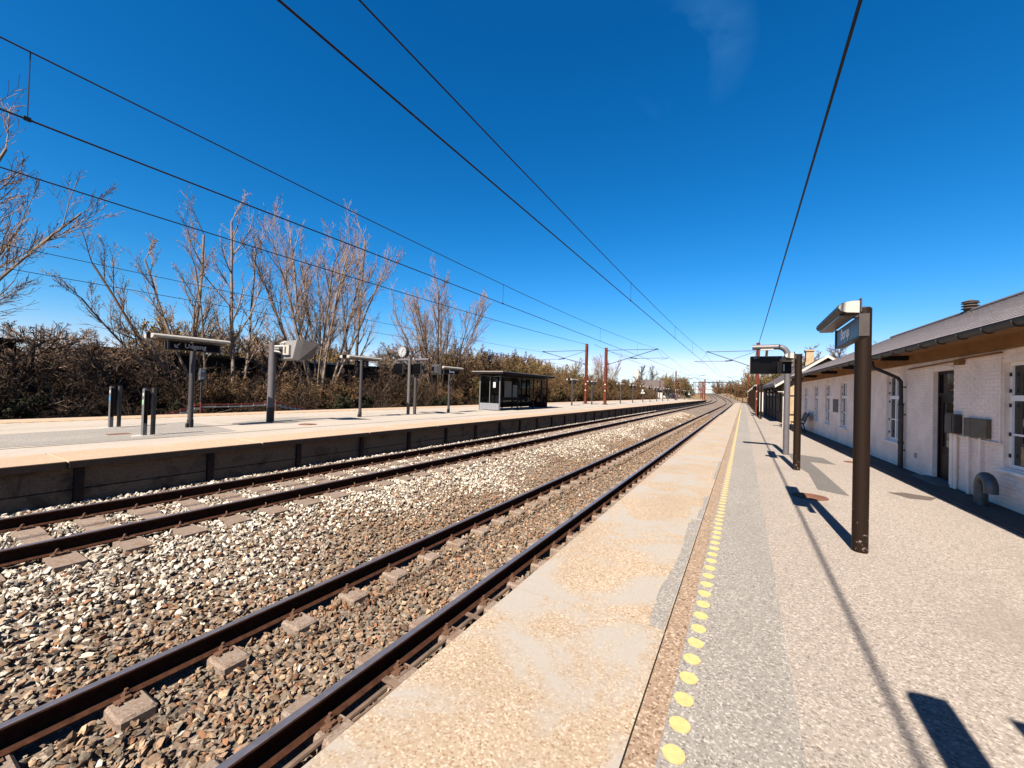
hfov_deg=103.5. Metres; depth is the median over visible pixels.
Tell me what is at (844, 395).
window
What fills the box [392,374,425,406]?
shrub
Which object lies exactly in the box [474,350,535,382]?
shrub
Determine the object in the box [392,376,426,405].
shrub
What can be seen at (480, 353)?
wood tree
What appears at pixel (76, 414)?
shrub
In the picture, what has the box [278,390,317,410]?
shrub
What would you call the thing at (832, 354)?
wood tree
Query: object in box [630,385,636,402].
platform lamp
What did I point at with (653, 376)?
bare tree
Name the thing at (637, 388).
shrub
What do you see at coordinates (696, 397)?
grass verge
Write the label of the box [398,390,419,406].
shrub
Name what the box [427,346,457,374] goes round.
wood tree
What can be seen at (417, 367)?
platform clock
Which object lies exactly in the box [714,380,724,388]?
wood tree
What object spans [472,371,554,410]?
waiting shelter
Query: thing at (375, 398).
shrub
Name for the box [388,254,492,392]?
bare tree
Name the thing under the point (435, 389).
shrub
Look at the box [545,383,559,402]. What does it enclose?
shrub
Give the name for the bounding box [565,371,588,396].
shrub
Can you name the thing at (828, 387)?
window
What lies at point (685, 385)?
wood tree
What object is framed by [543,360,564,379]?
wood tree
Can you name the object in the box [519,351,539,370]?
wood tree
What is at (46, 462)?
island platform
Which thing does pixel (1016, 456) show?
window
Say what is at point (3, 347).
shrub
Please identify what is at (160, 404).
shrub
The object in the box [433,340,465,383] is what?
wood tree
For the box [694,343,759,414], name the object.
catenary mast
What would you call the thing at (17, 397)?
shrub
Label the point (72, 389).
shrub
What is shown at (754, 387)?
platform lamp
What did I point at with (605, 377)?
catenary mast
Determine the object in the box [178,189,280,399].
bare tree
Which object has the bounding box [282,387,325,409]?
shrub
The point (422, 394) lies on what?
shrub
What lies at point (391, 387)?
shrub
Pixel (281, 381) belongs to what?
shrub
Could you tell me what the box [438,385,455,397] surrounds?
shrub
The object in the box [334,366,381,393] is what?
shrub
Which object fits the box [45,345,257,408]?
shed
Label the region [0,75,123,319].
bare tree
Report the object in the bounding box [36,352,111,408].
shrub
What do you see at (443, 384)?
shrub
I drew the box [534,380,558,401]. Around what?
shrub
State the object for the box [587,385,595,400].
shrub
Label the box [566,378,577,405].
platform lamp
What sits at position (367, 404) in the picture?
shrub
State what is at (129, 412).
shrub
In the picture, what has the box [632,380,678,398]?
house
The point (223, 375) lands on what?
shrub
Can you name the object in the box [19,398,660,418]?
verge
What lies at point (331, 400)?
shrub
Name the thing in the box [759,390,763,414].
timetable board
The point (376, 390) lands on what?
shrub
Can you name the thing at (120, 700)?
railway track
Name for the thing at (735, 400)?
ballast shoulder
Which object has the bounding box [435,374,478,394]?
shrub
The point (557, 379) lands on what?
shrub
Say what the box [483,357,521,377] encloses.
shrub
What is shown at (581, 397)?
shrub
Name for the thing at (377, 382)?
shrub
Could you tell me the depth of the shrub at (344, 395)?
28.24 m
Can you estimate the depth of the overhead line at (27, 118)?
6.47 m
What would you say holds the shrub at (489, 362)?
on the verge at (92, 414)
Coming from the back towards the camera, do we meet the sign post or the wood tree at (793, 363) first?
the wood tree at (793, 363)
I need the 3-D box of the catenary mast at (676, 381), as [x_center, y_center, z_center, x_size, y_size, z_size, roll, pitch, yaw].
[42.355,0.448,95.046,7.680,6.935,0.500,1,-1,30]
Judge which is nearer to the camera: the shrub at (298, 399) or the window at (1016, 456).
the window at (1016, 456)
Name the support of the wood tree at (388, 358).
on the verge at (92, 414)
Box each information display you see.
[266,340,318,421]
[749,344,790,454]
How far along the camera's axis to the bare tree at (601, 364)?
88.51 m
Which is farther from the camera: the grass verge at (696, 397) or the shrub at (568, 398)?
the grass verge at (696, 397)
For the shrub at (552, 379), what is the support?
on the verge at (92, 414)
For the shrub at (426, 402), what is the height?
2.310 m
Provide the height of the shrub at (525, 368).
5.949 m
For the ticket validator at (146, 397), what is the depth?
9.64 m
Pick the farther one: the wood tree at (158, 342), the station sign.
the wood tree at (158, 342)
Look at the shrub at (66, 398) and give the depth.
17.26 m
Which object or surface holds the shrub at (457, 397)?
on the verge at (92, 414)
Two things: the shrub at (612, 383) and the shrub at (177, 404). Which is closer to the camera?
the shrub at (177, 404)
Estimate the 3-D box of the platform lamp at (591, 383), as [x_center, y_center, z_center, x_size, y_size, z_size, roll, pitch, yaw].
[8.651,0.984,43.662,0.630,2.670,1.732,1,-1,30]
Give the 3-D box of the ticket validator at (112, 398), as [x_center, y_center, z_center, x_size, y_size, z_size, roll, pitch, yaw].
[-10.891,0.628,11.086,0.409,1.165,0.627,1,-1,30]
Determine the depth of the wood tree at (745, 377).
127.30 m
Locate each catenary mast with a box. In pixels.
[534,344,587,403]
[602,348,666,404]
[674,371,703,399]
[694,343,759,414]
[694,378,705,399]
[726,375,748,403]
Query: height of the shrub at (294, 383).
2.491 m
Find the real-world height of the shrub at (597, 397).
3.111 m
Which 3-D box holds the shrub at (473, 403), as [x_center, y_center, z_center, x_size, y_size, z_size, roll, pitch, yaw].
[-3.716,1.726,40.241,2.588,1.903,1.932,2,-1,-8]
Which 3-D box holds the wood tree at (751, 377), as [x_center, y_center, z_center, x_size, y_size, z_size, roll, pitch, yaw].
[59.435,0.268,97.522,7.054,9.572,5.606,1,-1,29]
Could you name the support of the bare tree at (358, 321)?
on the verge at (92, 414)
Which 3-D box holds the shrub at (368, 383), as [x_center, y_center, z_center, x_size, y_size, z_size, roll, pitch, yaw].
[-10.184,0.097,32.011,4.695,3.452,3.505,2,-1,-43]
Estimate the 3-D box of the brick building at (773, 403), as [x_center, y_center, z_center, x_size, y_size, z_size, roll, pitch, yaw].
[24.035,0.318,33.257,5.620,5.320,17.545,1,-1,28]
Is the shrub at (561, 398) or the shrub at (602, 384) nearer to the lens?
the shrub at (561, 398)
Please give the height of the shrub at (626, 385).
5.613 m
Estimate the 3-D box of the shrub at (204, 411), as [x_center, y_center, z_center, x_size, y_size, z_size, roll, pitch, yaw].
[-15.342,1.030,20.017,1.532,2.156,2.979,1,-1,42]
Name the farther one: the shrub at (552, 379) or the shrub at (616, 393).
the shrub at (616, 393)
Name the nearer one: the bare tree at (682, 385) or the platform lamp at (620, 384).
the platform lamp at (620, 384)
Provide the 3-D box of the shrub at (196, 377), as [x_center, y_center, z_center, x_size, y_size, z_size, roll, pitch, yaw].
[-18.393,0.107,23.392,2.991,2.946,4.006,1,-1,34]
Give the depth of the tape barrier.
18.39 m
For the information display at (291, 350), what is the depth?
13.89 m
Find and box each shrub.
[0,327,84,409]
[0,330,50,374]
[0,335,136,415]
[0,340,99,402]
[0,348,17,386]
[0,348,59,399]
[0,370,81,417]
[0,390,51,419]
[6,363,134,417]
[13,389,108,417]
[14,334,58,401]
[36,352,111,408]
[67,349,169,414]
[67,366,167,416]
[88,359,178,415]
[95,389,167,415]
[106,350,182,411]
[125,362,215,413]
[141,349,241,412]
[144,366,194,409]
[158,361,236,403]
[159,397,187,413]
[164,387,240,413]
[182,373,242,413]
[195,366,262,408]
[196,372,258,412]
[208,381,280,412]
[209,367,249,402]
[234,364,301,410]
[235,366,288,401]
[253,392,295,411]
[254,372,296,411]
[255,371,325,410]
[259,366,303,394]
[264,372,297,401]
[276,373,308,404]
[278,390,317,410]
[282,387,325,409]
[285,373,332,409]
[289,360,325,405]
[290,366,358,408]
[313,368,358,392]
[318,372,365,407]
[318,381,345,409]
[325,373,359,397]
[326,392,352,408]
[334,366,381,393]
[345,367,402,401]
[345,370,399,403]
[353,394,374,408]
[354,363,407,406]
[355,370,392,407]
[356,389,392,407]
[358,380,395,407]
[367,390,401,407]
[369,367,401,407]
[380,374,411,399]
[384,388,406,406]
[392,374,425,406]
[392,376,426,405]
[398,376,438,406]
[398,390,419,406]
[406,387,437,406]
[412,379,433,405]
[418,378,437,405]
[424,385,444,404]
[426,378,447,394]
[429,393,451,405]
[433,374,455,393]
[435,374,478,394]
[435,393,454,405]
[436,383,454,405]
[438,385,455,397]
[445,382,464,401]
[447,363,477,403]
[450,349,500,403]
[450,388,466,405]
[455,384,472,404]
[457,349,515,381]
[463,392,478,404]
[468,378,483,402]
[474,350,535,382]
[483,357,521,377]
[500,360,543,389]
[520,359,548,401]
[526,379,539,401]
[527,381,535,401]
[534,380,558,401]
[535,380,562,402]
[537,367,564,389]
[538,368,566,394]
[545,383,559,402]
[553,382,565,401]
[554,382,569,401]
[556,367,595,390]
[562,379,581,401]
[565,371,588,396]
[567,383,583,401]
[579,371,608,399]
[579,388,596,401]
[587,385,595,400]
[590,386,607,400]
[595,376,619,391]
[608,387,622,398]
[608,388,622,400]
[614,380,638,392]
[615,388,631,399]
[622,379,629,390]
[628,388,639,398]
[631,383,642,393]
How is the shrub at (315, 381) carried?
on the verge at (92, 414)
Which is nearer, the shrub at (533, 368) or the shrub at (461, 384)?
the shrub at (461, 384)
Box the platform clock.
[393,346,441,414]
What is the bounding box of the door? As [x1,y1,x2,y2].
[937,370,953,480]
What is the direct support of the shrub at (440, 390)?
on the verge at (92, 414)
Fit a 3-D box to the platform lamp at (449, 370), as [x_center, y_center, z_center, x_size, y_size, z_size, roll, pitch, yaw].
[-3.451,0.352,22.138,0.630,2.620,1.732,1,-1,30]
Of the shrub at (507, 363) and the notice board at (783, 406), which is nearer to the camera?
the notice board at (783, 406)
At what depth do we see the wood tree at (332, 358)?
44.29 m
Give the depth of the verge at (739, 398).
196.28 m
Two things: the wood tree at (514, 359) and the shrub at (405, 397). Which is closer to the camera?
the shrub at (405, 397)
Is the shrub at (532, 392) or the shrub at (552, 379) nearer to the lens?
the shrub at (532, 392)
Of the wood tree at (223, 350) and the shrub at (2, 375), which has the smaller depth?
the shrub at (2, 375)
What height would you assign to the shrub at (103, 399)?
2.615 m
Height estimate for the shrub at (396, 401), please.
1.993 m
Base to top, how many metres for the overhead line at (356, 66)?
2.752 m
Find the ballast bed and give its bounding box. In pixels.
[0,394,734,767]
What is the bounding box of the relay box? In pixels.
[198,368,205,413]
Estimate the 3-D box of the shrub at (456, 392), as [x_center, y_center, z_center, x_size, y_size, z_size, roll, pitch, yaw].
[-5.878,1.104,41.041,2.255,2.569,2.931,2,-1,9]
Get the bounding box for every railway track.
[0,393,716,587]
[0,394,731,767]
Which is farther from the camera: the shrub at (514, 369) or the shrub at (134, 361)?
the shrub at (514, 369)
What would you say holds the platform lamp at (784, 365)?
on the platform at (714, 595)
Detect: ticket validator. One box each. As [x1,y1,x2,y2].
[99,386,129,427]
[131,388,163,436]
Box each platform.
[0,399,705,514]
[302,403,1023,767]
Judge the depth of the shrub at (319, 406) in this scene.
28.62 m
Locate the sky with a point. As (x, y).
(679, 137)
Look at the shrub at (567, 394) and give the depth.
61.51 m
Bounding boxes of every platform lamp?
[340,354,381,416]
[442,366,463,412]
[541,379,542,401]
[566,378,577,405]
[587,381,596,404]
[617,383,624,403]
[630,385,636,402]
[753,385,758,416]
[777,352,801,469]
[816,298,871,553]
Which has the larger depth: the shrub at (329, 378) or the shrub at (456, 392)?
the shrub at (456, 392)
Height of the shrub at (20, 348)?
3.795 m
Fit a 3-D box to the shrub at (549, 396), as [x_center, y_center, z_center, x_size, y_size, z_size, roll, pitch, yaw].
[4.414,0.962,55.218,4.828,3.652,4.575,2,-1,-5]
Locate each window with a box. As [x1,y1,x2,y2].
[812,385,817,421]
[823,384,830,424]
[838,382,846,429]
[883,375,899,444]
[997,361,1023,477]
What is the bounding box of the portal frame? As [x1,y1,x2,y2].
[701,382,735,398]
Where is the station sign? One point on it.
(193, 345)
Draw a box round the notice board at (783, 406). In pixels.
[777,391,783,427]
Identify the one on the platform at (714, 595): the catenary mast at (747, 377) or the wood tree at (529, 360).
the catenary mast at (747, 377)
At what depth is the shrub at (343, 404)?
26.83 m
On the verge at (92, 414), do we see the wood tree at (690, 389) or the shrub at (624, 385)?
the shrub at (624, 385)
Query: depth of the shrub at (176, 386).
21.52 m
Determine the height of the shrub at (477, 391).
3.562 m
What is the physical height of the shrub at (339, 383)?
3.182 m
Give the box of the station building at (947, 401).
[790,291,1023,514]
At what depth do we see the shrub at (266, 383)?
25.40 m
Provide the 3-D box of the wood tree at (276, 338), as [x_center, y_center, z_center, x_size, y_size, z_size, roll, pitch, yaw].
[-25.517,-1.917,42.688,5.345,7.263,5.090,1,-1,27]
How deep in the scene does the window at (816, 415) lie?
19.93 m
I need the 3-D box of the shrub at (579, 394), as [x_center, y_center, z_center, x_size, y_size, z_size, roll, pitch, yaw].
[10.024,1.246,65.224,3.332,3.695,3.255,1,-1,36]
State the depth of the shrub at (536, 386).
52.01 m
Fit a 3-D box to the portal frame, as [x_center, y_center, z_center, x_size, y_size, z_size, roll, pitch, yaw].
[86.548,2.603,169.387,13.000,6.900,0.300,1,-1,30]
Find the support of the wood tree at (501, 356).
on the verge at (92, 414)
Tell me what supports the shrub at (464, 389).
on the verge at (92, 414)
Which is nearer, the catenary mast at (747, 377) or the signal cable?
the signal cable
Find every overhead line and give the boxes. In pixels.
[0,36,713,384]
[0,243,673,382]
[277,0,729,385]
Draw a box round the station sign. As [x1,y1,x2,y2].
[144,332,230,427]
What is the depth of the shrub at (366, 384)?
30.68 m
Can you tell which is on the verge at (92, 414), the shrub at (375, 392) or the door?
the shrub at (375, 392)
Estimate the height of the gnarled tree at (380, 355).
6.075 m
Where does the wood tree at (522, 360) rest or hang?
on the verge at (92, 414)
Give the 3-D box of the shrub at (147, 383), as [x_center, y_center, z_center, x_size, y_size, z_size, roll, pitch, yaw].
[-18.788,0.068,19.143,2.766,3.086,3.602,2,-1,7]
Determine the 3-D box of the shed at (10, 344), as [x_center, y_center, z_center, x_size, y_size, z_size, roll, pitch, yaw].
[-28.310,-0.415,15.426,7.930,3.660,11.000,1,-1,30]
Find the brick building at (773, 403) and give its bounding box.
[759,350,834,423]
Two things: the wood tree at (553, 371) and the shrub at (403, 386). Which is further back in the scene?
the wood tree at (553, 371)
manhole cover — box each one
[105,433,130,434]
[791,492,828,500]
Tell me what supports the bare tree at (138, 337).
on the verge at (92, 414)
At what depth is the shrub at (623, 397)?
90.87 m
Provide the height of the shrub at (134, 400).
2.982 m
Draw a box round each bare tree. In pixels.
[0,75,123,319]
[38,210,228,408]
[172,185,226,359]
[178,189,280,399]
[237,191,404,405]
[321,208,393,403]
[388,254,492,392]
[583,352,621,383]
[637,365,658,379]
[678,376,688,397]
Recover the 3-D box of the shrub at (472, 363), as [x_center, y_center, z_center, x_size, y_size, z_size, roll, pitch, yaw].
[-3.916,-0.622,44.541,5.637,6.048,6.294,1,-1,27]
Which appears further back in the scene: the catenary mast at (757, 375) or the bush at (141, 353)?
the catenary mast at (757, 375)
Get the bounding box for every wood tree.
[113,302,183,350]
[142,330,196,353]
[149,315,200,352]
[197,321,228,355]
[207,324,261,356]
[212,317,266,356]
[235,335,273,356]
[253,332,288,350]
[294,329,341,362]
[309,348,334,362]
[333,352,364,364]
[369,346,397,367]
[395,346,427,368]
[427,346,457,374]
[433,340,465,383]
[451,346,483,376]
[466,344,487,373]
[492,352,518,368]
[493,352,510,361]
[494,350,521,370]
[518,355,529,372]
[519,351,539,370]
[527,354,548,373]
[543,360,560,380]
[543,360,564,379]
[561,358,583,377]
[631,375,645,385]
[662,373,674,398]
[672,379,687,398]
[680,383,694,397]
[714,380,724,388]
[739,381,759,397]
[741,369,761,386]
[743,366,767,388]
[750,374,767,386]
[759,363,803,386]
[763,361,792,381]
[791,353,804,367]
[802,343,848,364]
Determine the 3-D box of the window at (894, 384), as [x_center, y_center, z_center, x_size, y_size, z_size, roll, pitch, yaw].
[10.437,0.686,11.016,0.185,1.835,1.050,1,-1,27]
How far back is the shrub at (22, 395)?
17.01 m
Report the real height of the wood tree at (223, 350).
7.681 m
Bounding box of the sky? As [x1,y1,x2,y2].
[0,0,1023,392]
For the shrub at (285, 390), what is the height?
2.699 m
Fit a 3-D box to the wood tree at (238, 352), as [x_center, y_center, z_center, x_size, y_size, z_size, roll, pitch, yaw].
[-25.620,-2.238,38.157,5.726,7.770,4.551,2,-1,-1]
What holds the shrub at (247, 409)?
on the verge at (92, 414)
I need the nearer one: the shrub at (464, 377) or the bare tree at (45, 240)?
the bare tree at (45, 240)
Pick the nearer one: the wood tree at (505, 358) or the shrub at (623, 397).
the wood tree at (505, 358)
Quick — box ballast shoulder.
[719,395,743,402]
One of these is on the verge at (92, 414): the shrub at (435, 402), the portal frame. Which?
the shrub at (435, 402)
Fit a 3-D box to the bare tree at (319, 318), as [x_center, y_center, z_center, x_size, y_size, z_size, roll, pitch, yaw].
[-13.662,-5.559,28.979,9.300,14.882,9.951,2,-1,7]
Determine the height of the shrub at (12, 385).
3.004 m
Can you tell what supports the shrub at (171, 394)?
on the verge at (92, 414)
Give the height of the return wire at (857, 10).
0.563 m
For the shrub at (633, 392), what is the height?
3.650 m
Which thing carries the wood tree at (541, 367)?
on the verge at (92, 414)
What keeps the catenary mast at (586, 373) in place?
on the island platform at (46, 462)
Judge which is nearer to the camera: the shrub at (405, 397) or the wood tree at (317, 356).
the shrub at (405, 397)
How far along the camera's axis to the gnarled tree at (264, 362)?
26.72 m
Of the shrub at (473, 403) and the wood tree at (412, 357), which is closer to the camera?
the shrub at (473, 403)
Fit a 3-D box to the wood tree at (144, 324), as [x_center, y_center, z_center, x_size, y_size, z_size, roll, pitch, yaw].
[-29.018,-2.500,33.242,4.661,7.958,5.865,2,-1,-12]
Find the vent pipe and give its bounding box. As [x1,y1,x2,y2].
[973,472,998,505]
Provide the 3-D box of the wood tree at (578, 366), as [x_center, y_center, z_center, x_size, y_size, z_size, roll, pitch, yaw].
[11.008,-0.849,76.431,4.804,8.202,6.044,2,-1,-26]
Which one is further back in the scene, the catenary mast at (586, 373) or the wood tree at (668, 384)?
the wood tree at (668, 384)
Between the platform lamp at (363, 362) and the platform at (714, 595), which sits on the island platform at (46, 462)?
the platform lamp at (363, 362)
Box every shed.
[0,337,22,401]
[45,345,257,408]
[252,356,341,406]
[339,364,446,402]
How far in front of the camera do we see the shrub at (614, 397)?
83.36 m
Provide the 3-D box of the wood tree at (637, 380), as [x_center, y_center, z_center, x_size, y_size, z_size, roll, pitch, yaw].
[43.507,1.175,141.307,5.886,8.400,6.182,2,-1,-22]
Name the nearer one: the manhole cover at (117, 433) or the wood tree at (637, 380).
the manhole cover at (117, 433)
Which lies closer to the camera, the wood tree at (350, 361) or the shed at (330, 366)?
the shed at (330, 366)
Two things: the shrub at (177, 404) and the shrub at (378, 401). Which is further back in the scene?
the shrub at (378, 401)
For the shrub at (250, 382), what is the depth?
22.98 m
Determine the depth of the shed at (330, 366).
30.45 m
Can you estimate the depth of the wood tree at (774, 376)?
49.10 m
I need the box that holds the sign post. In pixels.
[760,384,761,418]
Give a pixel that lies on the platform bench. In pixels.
(805, 416)
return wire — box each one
[0,166,668,371]
[749,0,862,375]
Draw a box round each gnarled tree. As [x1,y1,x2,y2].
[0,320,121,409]
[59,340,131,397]
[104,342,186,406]
[220,332,299,387]
[369,342,428,388]
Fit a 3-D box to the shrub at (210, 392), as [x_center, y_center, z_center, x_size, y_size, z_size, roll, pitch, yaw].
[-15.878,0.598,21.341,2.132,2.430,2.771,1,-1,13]
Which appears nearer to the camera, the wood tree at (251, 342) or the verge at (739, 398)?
the wood tree at (251, 342)
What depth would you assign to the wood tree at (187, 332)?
33.31 m
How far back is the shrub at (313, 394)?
26.85 m
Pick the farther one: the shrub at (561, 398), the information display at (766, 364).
the shrub at (561, 398)
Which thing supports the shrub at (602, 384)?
on the verge at (92, 414)
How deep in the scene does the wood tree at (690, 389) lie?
164.12 m
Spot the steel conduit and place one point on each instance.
(317, 743)
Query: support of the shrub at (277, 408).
on the verge at (92, 414)
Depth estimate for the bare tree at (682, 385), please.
161.83 m
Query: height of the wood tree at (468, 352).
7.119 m
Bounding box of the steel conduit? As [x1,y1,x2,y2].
[283,585,510,767]
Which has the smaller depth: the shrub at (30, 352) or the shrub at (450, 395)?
the shrub at (30, 352)
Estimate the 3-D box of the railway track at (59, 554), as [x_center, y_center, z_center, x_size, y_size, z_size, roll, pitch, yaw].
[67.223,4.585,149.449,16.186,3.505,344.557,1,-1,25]
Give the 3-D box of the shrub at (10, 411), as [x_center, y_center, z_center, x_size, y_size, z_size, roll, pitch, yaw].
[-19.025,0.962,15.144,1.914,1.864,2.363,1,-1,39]
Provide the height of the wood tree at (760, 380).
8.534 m
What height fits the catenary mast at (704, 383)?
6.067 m
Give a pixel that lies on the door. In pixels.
(945, 379)
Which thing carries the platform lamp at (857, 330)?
on the platform at (714, 595)
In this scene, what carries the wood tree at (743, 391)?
on the verge at (739, 398)
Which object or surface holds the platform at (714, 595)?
on the ground
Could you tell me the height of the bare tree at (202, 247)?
13.008 m
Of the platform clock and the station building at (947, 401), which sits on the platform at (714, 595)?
the station building at (947, 401)
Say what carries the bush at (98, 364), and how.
on the verge at (92, 414)
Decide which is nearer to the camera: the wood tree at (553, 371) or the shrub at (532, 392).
the shrub at (532, 392)
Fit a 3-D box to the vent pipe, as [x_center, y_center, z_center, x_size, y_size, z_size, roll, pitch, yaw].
[7.841,1.770,6.683,0.170,0.625,0.490,1,-1,30]
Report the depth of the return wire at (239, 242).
13.30 m
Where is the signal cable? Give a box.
[320,455,672,751]
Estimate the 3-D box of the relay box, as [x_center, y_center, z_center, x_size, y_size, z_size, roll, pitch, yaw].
[-15.393,0.543,20.009,0.210,2.620,0.260,1,-1,30]
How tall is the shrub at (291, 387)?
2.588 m
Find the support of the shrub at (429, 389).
on the verge at (92, 414)
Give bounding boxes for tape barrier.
[158,401,304,414]
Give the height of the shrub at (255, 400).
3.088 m
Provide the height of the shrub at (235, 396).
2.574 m
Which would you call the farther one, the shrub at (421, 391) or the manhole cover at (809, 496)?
the shrub at (421, 391)
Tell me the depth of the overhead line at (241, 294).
18.47 m
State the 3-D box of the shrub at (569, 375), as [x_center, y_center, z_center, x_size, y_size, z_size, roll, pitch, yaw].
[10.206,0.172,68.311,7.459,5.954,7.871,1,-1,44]
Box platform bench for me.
[790,412,809,431]
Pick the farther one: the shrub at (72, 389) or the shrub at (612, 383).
the shrub at (612, 383)
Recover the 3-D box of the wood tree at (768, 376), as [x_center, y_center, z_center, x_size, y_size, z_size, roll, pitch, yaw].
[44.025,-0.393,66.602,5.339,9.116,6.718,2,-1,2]
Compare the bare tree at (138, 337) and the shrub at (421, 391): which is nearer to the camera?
the bare tree at (138, 337)
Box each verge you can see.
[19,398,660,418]
[681,393,708,400]
[706,393,746,402]
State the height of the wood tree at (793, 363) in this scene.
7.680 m
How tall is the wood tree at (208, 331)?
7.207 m
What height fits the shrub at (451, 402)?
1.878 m
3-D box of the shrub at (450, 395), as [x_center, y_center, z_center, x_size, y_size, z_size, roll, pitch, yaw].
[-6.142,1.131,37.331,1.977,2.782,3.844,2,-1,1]

